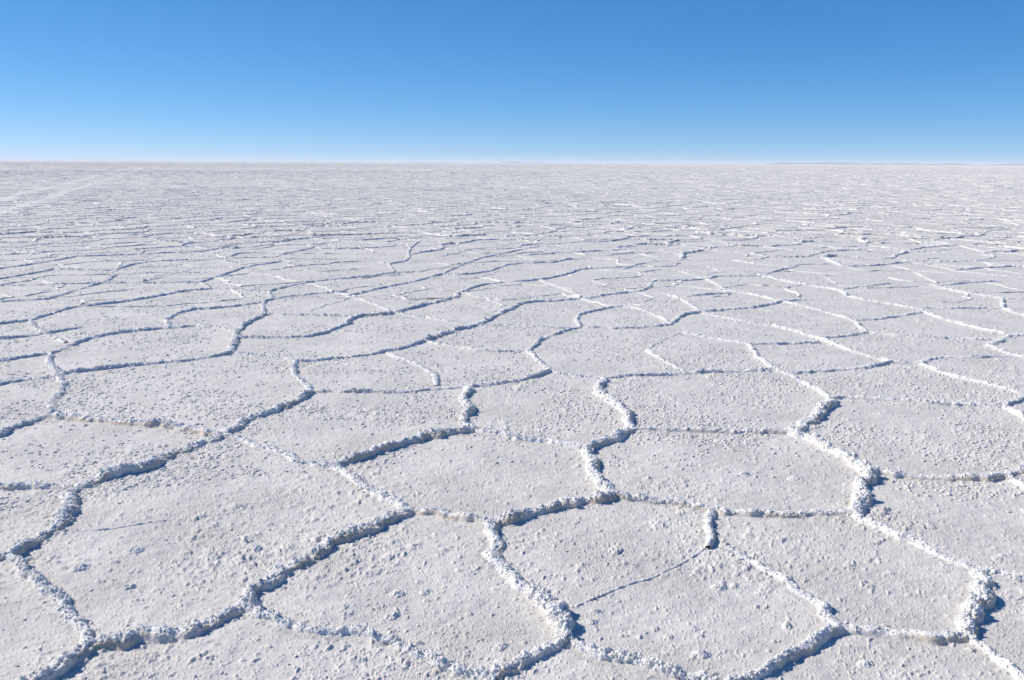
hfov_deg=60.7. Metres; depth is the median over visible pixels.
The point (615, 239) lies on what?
salt ridge
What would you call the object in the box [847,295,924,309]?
salt ridge
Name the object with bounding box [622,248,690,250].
salt ridge
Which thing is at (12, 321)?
salt ridge
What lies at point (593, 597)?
salt ridge
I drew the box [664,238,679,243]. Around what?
salt ridge
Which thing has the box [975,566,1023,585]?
salt ridge
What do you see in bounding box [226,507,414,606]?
salt ridge
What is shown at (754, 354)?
salt ridge
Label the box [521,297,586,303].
salt ridge
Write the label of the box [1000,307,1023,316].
salt ridge
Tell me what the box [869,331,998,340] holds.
salt ridge
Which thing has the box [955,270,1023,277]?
salt ridge
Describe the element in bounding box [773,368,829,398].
salt ridge
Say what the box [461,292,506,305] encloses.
salt ridge
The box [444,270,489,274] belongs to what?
salt ridge
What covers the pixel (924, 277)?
salt ridge
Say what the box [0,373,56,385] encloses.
salt ridge
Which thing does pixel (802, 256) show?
salt ridge
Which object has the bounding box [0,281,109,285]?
salt ridge
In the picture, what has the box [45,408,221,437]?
salt ridge
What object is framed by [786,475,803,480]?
salt clod
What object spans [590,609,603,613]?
salt clod
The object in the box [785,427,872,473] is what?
salt ridge
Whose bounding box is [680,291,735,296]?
salt ridge
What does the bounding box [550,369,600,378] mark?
salt ridge
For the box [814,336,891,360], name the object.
salt ridge
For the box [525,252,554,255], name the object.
salt ridge
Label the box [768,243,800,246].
salt ridge
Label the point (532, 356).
salt ridge
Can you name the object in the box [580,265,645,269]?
salt ridge
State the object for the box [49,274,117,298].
salt ridge
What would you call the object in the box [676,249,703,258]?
salt ridge
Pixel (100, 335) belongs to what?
salt ridge
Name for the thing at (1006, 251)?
salt ridge
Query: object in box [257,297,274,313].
salt ridge
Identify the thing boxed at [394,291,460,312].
salt ridge
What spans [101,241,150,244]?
salt ridge
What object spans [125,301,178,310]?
salt ridge
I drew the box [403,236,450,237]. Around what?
salt ridge
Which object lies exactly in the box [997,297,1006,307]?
salt ridge
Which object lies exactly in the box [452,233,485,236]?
salt ridge
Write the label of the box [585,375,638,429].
salt ridge
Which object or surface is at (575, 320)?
salt ridge
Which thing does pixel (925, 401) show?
salt ridge
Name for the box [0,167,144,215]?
track
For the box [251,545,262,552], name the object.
salt clod
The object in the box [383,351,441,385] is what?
salt ridge
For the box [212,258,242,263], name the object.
salt ridge
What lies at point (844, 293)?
salt ridge
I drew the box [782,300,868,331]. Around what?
salt ridge
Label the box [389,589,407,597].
salt clod
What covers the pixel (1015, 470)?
salt ridge
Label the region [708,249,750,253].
salt ridge
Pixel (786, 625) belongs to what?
salt clod
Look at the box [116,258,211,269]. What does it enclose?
salt ridge
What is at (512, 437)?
salt ridge
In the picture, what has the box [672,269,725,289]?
salt ridge
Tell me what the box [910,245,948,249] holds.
salt ridge
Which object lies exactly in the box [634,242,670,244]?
salt ridge
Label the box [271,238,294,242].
salt ridge
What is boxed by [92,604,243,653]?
salt ridge
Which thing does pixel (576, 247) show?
salt ridge
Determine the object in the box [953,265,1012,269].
salt ridge
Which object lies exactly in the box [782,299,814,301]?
salt ridge
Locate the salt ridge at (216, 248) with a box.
[201,245,233,251]
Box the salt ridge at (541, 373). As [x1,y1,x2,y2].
[466,368,551,387]
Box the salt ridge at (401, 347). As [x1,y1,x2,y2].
[296,339,424,361]
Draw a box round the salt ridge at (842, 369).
[779,360,893,374]
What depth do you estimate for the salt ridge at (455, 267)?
14.89 m
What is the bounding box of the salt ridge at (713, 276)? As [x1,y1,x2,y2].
[675,275,717,279]
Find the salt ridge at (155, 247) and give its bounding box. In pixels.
[134,246,179,249]
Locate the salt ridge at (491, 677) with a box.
[483,673,495,679]
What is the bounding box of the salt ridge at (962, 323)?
[922,311,1009,334]
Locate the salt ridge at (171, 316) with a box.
[162,301,261,319]
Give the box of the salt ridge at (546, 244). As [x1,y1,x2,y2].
[537,243,555,244]
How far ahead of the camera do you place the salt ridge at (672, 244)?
17.30 m
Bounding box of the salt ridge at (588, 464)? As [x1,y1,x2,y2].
[571,443,619,493]
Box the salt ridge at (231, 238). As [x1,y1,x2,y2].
[216,236,234,240]
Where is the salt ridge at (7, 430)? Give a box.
[0,412,45,437]
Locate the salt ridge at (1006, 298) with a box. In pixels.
[1003,297,1023,299]
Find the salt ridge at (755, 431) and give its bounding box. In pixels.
[634,425,787,435]
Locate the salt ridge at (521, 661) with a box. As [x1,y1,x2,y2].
[485,635,568,679]
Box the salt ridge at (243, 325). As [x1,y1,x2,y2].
[233,312,267,330]
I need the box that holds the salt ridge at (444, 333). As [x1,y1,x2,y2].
[422,323,477,340]
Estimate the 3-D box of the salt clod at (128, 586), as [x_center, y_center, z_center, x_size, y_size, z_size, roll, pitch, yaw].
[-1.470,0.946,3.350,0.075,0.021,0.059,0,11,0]
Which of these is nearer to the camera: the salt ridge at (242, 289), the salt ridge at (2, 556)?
the salt ridge at (2, 556)
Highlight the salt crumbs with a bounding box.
[0,183,1023,679]
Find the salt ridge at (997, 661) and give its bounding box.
[967,634,1023,679]
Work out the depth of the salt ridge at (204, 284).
11.53 m
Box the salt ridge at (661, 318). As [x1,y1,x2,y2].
[622,304,669,322]
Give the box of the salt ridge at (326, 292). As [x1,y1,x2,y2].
[274,290,346,298]
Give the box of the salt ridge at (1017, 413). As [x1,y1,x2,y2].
[995,403,1023,424]
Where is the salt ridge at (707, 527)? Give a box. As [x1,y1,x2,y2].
[695,506,718,549]
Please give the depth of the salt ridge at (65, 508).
3.91 m
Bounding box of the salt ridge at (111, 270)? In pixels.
[54,268,117,271]
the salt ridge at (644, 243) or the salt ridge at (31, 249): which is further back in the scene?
the salt ridge at (644, 243)
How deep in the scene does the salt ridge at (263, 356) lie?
7.31 m
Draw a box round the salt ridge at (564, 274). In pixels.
[540,268,581,279]
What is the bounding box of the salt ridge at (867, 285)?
[842,282,894,288]
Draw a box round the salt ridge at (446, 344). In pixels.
[424,339,524,352]
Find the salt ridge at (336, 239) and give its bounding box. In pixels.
[313,237,357,240]
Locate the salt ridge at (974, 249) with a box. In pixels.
[958,245,984,251]
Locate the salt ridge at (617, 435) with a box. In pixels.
[585,426,636,449]
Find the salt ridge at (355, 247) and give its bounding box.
[335,246,376,248]
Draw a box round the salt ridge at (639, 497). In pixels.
[614,491,710,511]
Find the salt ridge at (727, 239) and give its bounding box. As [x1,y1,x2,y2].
[712,239,743,239]
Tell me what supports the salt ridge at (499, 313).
on the ground
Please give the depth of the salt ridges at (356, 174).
34.52 m
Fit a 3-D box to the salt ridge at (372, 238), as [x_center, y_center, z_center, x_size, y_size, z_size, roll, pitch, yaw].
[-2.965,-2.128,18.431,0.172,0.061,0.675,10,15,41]
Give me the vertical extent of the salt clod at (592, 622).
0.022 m
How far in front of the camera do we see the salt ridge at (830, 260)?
14.51 m
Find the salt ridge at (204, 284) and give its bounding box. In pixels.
[198,281,212,287]
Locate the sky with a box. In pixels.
[0,0,1023,164]
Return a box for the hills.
[500,162,1023,164]
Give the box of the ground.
[0,161,1023,679]
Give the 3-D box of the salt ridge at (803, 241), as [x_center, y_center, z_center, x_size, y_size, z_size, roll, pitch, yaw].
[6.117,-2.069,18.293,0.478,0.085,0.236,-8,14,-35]
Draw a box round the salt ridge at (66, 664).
[15,639,97,679]
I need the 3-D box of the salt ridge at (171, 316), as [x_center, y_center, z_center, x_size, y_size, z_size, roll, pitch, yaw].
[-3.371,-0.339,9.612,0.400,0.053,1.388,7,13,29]
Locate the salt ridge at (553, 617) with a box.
[470,518,578,639]
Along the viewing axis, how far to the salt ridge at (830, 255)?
15.34 m
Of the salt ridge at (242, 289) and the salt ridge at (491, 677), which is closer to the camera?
the salt ridge at (491, 677)
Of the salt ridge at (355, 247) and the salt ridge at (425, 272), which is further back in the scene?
the salt ridge at (355, 247)
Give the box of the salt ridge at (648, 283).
[645,278,704,285]
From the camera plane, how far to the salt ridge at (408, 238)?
18.09 m
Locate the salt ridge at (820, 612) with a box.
[718,545,842,625]
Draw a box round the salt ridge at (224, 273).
[200,261,282,281]
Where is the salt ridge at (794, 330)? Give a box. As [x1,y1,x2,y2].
[701,310,818,338]
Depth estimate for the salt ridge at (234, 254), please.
15.50 m
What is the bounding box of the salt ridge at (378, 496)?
[325,464,409,510]
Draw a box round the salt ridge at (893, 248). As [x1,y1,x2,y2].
[880,246,907,249]
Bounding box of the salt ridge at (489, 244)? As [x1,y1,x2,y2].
[463,243,519,245]
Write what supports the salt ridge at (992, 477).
on the ground
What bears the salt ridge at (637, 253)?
on the ground
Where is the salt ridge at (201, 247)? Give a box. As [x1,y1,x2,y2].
[180,246,223,248]
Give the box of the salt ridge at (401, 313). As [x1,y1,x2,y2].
[394,311,472,324]
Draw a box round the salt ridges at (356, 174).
[0,161,1023,310]
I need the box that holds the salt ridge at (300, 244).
[275,243,327,244]
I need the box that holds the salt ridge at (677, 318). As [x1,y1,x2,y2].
[668,310,700,324]
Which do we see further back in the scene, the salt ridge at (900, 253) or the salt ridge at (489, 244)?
the salt ridge at (489, 244)
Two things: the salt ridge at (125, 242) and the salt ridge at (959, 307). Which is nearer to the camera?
the salt ridge at (959, 307)
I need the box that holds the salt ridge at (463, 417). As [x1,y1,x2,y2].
[450,385,479,429]
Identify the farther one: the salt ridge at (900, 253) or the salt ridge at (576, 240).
the salt ridge at (576, 240)
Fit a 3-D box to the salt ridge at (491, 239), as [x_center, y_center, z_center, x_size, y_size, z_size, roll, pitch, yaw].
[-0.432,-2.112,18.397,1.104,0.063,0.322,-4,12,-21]
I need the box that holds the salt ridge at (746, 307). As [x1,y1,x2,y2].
[701,299,781,311]
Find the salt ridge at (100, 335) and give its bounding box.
[48,323,233,353]
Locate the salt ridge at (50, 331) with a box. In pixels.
[0,326,85,338]
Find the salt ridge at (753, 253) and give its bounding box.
[751,252,766,256]
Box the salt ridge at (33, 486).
[0,480,73,491]
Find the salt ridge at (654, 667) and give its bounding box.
[565,636,720,679]
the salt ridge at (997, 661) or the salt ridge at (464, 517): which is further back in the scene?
the salt ridge at (464, 517)
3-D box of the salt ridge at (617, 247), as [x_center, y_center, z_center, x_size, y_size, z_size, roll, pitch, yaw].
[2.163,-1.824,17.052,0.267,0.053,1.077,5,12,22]
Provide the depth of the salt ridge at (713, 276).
12.45 m
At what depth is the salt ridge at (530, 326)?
8.70 m
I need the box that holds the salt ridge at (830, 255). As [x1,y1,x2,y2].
[823,254,836,256]
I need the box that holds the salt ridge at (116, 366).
[60,350,230,374]
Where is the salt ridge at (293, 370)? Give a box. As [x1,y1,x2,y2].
[285,359,313,389]
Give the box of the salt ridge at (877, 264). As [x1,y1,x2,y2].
[843,261,909,266]
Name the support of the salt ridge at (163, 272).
on the ground
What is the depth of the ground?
5.17 m
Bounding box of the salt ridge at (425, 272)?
[374,271,443,275]
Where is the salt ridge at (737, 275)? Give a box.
[718,274,760,276]
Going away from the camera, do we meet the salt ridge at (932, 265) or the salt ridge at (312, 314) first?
the salt ridge at (312, 314)
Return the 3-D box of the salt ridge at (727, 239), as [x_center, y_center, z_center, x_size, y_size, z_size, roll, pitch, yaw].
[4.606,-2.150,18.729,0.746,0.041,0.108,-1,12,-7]
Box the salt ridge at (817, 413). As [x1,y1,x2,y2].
[783,395,839,432]
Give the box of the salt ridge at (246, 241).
[220,240,270,242]
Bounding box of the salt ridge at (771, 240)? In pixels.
[744,239,798,242]
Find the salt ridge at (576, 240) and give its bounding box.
[561,238,594,241]
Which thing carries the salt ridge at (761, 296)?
on the ground
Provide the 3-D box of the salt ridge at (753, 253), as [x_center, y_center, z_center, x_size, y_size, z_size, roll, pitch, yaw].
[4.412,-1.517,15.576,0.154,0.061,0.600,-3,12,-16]
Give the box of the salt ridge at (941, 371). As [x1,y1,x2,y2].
[916,363,1023,394]
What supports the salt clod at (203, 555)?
on the ground
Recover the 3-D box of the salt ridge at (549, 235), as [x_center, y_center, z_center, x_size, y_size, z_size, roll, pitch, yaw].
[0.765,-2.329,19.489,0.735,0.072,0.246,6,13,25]
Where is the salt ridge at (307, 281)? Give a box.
[270,274,373,291]
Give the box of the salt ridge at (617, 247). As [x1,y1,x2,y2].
[614,244,632,248]
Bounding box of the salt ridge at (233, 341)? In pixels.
[220,329,242,351]
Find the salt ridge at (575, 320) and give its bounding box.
[571,304,621,326]
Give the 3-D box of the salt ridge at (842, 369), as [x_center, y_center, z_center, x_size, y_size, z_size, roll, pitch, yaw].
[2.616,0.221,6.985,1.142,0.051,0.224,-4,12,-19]
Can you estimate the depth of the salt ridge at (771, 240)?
18.53 m
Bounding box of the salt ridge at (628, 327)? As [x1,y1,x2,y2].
[581,323,668,328]
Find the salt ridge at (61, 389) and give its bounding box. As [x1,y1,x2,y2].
[38,372,69,413]
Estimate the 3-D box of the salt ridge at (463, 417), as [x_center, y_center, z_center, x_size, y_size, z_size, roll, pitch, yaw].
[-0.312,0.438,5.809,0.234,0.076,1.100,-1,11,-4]
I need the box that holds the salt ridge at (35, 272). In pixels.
[0,268,53,279]
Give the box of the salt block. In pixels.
[248,595,263,607]
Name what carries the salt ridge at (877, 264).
on the ground
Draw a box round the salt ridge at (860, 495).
[835,465,881,515]
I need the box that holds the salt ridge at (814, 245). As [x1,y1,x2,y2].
[801,243,827,246]
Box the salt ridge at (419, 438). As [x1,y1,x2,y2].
[329,424,474,466]
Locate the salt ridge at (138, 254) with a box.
[79,251,200,256]
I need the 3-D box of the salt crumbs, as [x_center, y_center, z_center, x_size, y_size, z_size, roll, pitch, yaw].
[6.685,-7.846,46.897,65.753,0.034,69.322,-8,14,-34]
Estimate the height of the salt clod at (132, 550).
0.023 m
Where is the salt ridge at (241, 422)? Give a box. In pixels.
[217,389,315,434]
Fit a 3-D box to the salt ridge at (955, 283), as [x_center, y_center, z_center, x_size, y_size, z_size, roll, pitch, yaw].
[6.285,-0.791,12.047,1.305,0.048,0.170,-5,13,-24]
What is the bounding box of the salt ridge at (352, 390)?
[312,385,464,394]
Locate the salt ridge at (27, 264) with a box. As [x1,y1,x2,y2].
[0,256,76,267]
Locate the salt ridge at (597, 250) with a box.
[556,249,606,252]
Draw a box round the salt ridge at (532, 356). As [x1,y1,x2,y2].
[522,349,552,369]
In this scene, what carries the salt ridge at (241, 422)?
on the ground
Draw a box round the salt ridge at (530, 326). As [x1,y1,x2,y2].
[478,323,579,328]
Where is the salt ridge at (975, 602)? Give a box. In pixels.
[940,567,1002,637]
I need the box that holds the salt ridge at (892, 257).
[837,255,894,258]
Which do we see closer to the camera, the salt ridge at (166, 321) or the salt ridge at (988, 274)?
the salt ridge at (166, 321)
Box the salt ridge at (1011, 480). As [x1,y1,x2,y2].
[1003,472,1023,491]
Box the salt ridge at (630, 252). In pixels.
[605,251,665,255]
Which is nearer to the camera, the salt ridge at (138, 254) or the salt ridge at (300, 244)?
the salt ridge at (138, 254)
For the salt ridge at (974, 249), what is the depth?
16.81 m
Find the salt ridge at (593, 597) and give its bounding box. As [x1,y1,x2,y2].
[570,546,707,607]
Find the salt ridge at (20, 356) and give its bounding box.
[0,352,47,361]
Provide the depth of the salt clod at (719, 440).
5.13 m
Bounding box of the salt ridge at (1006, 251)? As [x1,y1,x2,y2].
[985,249,1023,252]
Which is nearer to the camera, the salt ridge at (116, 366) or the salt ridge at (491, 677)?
the salt ridge at (491, 677)
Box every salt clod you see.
[68,563,91,572]
[120,583,136,589]
[122,547,144,553]
[198,552,217,558]
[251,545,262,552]
[384,611,400,620]
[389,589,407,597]
[418,588,432,595]
[491,643,508,651]
[586,619,598,624]
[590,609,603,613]
[687,626,699,631]
[690,649,710,658]
[710,583,728,590]
[713,439,728,442]
[737,471,751,476]
[781,620,792,629]
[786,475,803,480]
[856,659,874,667]
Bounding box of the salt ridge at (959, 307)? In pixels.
[923,306,1001,308]
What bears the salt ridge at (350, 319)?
on the ground
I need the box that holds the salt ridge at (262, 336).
[239,322,349,338]
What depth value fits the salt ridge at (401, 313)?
9.10 m
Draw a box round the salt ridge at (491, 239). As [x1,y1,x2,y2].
[472,238,515,240]
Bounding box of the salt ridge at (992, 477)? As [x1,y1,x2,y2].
[875,466,1008,482]
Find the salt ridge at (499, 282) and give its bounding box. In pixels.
[460,278,539,291]
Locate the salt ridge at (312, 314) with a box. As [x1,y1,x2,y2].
[267,312,348,316]
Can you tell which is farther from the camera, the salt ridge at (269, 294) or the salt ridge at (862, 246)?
the salt ridge at (862, 246)
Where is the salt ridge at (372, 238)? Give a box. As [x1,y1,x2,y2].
[359,237,384,240]
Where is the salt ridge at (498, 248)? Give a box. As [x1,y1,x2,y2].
[480,248,515,249]
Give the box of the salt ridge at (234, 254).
[227,252,282,256]
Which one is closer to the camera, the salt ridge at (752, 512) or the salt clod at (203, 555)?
the salt clod at (203, 555)
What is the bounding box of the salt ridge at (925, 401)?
[834,395,1001,406]
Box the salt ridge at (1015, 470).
[996,459,1023,476]
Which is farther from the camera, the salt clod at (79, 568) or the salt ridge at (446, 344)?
the salt ridge at (446, 344)
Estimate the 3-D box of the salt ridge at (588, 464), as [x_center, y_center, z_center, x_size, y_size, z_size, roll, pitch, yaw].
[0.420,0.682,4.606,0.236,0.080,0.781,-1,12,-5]
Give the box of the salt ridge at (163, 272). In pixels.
[117,271,208,274]
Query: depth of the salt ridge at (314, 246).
16.04 m
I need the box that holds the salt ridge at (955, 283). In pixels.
[938,280,1003,285]
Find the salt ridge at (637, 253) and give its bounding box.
[609,250,658,257]
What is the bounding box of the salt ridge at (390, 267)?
[386,263,395,270]
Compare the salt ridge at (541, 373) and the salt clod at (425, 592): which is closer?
the salt clod at (425, 592)
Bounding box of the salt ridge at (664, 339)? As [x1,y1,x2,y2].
[649,332,681,348]
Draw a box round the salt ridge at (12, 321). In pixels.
[0,318,28,324]
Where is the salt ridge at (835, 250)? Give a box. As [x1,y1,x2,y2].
[818,249,849,251]
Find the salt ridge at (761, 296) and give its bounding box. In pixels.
[724,289,779,300]
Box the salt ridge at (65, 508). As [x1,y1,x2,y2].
[0,487,85,556]
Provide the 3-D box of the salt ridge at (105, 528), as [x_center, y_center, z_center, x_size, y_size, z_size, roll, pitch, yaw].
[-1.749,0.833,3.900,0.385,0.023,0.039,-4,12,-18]
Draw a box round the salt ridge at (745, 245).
[733,243,766,246]
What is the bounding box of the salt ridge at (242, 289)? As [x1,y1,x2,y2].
[213,287,268,291]
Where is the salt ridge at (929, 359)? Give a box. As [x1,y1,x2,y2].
[916,353,1016,363]
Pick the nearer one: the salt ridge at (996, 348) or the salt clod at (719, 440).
the salt clod at (719, 440)
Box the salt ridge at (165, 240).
[156,239,192,242]
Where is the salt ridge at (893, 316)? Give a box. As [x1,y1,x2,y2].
[853,311,923,320]
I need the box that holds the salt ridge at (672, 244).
[670,243,708,246]
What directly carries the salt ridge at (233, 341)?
on the ground
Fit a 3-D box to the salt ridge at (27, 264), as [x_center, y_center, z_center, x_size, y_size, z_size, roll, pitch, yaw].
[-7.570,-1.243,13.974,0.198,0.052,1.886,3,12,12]
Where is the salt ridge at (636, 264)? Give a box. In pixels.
[622,260,669,268]
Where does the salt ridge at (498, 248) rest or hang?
on the ground
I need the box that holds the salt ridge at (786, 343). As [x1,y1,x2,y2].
[749,340,819,344]
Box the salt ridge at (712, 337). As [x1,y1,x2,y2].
[681,330,746,344]
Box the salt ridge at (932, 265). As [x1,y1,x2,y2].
[911,262,951,269]
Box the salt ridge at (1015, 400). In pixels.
[997,394,1023,406]
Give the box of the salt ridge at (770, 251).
[755,249,786,252]
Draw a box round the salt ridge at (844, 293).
[763,275,848,296]
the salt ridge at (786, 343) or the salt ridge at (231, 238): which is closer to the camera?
the salt ridge at (786, 343)
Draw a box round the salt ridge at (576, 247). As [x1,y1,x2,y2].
[555,244,603,249]
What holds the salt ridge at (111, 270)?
on the ground
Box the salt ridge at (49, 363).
[41,353,62,374]
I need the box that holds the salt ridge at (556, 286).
[538,279,586,297]
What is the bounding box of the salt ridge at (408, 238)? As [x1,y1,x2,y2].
[400,237,446,242]
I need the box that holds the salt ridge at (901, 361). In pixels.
[892,359,919,364]
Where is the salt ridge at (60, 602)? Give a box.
[0,553,100,646]
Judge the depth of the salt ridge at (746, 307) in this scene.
9.83 m
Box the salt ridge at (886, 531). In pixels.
[846,510,975,571]
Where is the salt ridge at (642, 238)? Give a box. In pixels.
[627,237,674,239]
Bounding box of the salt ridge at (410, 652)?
[237,602,489,679]
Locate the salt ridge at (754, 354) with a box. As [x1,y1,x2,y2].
[742,343,778,367]
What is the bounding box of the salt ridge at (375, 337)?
[346,332,403,341]
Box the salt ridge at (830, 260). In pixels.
[817,255,844,266]
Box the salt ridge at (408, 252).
[390,241,420,263]
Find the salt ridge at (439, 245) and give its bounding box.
[434,244,446,247]
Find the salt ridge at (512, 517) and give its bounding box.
[488,488,616,528]
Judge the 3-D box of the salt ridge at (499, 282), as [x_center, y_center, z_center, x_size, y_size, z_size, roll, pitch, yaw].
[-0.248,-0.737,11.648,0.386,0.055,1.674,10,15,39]
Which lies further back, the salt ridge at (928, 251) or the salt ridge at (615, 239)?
the salt ridge at (615, 239)
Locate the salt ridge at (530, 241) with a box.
[522,239,538,243]
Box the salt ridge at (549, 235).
[531,234,561,236]
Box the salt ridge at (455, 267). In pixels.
[443,245,540,273]
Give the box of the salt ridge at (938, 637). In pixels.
[840,621,968,645]
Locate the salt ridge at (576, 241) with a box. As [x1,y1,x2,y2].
[556,241,593,243]
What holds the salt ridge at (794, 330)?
on the ground
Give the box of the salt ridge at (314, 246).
[283,245,317,253]
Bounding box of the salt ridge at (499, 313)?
[474,301,523,324]
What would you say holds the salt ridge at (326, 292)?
on the ground
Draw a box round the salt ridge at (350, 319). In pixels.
[340,310,394,323]
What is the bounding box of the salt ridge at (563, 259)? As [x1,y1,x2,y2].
[553,257,573,262]
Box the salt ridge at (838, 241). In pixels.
[813,241,865,242]
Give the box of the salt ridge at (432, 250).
[419,247,444,252]
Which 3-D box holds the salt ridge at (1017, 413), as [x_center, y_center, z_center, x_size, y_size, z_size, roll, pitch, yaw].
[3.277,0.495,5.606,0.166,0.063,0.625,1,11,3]
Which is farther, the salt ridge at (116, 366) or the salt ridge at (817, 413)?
the salt ridge at (116, 366)
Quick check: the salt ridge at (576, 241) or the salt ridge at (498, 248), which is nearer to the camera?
the salt ridge at (498, 248)
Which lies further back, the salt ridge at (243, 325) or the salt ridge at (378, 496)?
the salt ridge at (243, 325)
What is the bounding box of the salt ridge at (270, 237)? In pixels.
[251,236,289,239]
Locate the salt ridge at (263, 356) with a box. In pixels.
[231,350,291,361]
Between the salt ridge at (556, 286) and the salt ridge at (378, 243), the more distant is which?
the salt ridge at (378, 243)
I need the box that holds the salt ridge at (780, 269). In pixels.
[761,266,797,275]
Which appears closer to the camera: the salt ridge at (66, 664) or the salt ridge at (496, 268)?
the salt ridge at (66, 664)
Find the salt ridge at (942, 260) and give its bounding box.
[906,258,977,261]
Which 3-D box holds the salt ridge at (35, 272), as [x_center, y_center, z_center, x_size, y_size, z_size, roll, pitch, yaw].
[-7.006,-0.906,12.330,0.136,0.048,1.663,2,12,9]
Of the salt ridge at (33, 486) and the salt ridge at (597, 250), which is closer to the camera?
the salt ridge at (33, 486)
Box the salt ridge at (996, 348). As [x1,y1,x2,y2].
[983,343,1023,358]
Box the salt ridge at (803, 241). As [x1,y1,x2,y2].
[799,239,812,242]
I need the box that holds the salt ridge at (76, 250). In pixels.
[45,248,106,251]
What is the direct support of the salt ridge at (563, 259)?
on the ground
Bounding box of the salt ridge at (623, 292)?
[587,285,652,298]
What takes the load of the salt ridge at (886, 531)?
on the ground
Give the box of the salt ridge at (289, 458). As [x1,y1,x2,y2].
[223,433,330,470]
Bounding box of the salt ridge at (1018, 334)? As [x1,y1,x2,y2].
[1012,333,1023,336]
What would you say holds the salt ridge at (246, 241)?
on the ground
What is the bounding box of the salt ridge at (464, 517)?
[407,505,488,525]
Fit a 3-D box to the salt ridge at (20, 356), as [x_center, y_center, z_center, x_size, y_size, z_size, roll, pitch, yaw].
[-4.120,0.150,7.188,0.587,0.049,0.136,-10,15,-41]
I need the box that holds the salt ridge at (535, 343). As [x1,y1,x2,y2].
[524,325,581,350]
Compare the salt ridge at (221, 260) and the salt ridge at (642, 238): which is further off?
the salt ridge at (642, 238)
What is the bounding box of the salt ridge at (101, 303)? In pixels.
[29,287,212,319]
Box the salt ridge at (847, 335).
[819,330,868,338]
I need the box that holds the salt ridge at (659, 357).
[643,348,687,371]
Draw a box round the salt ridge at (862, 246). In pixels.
[834,245,880,246]
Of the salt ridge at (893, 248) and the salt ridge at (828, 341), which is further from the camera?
the salt ridge at (893, 248)
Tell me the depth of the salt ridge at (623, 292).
10.96 m
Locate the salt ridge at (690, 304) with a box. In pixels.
[666,293,701,310]
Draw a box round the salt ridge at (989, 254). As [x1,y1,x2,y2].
[982,253,995,256]
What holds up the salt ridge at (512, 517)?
on the ground
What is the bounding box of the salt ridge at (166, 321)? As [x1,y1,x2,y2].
[160,317,172,326]
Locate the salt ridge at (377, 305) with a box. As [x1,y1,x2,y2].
[346,295,393,311]
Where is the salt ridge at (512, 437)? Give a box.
[473,427,583,450]
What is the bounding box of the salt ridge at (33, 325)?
[26,318,67,342]
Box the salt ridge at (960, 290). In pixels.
[929,284,1001,298]
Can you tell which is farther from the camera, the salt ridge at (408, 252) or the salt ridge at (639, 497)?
the salt ridge at (408, 252)
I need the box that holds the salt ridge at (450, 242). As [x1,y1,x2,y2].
[447,241,462,243]
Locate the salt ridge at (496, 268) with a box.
[489,261,552,270]
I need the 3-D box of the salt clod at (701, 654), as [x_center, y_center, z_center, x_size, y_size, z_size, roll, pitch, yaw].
[0.627,1.044,2.913,0.089,0.026,0.065,0,11,0]
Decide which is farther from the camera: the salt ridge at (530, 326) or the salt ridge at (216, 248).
the salt ridge at (216, 248)
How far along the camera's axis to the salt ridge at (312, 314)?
9.27 m
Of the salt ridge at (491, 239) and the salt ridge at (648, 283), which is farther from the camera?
the salt ridge at (491, 239)
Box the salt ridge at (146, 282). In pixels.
[109,280,198,283]
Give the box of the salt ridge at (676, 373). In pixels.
[607,367,774,379]
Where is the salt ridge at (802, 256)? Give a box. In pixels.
[769,255,820,257]
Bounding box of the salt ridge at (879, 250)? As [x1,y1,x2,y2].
[850,248,904,251]
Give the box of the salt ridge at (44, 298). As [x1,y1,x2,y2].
[0,297,49,301]
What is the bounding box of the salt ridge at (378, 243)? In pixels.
[360,240,400,244]
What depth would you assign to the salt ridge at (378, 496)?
4.31 m
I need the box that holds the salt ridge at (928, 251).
[913,250,982,254]
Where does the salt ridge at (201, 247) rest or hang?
on the ground
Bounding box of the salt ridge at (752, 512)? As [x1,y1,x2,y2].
[713,506,853,518]
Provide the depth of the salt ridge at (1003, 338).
8.06 m
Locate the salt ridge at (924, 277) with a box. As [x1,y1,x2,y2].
[913,272,938,282]
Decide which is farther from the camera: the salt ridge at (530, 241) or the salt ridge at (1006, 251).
the salt ridge at (530, 241)
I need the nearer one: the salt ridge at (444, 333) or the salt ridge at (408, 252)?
the salt ridge at (444, 333)
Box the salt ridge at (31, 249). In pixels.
[9,247,43,251]
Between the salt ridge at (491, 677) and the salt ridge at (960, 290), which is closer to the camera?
the salt ridge at (491, 677)
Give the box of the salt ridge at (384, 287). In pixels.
[345,273,444,295]
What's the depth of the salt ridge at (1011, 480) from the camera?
4.45 m
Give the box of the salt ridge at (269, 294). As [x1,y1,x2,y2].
[265,290,274,297]
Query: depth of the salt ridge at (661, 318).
9.37 m
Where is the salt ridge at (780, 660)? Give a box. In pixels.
[720,623,844,679]
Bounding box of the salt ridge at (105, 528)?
[76,519,165,531]
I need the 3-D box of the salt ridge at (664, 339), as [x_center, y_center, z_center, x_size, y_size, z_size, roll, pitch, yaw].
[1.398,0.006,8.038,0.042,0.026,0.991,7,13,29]
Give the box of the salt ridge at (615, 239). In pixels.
[610,237,628,241]
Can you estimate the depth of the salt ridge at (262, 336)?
8.12 m
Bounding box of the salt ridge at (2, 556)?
[0,552,6,561]
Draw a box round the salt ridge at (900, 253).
[890,251,908,257]
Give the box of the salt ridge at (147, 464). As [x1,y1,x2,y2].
[71,433,224,488]
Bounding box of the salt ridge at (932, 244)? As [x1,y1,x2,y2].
[919,243,948,244]
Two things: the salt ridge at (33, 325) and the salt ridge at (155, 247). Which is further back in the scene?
the salt ridge at (155, 247)
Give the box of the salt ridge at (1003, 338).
[981,333,1013,344]
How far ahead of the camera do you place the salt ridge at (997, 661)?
2.87 m

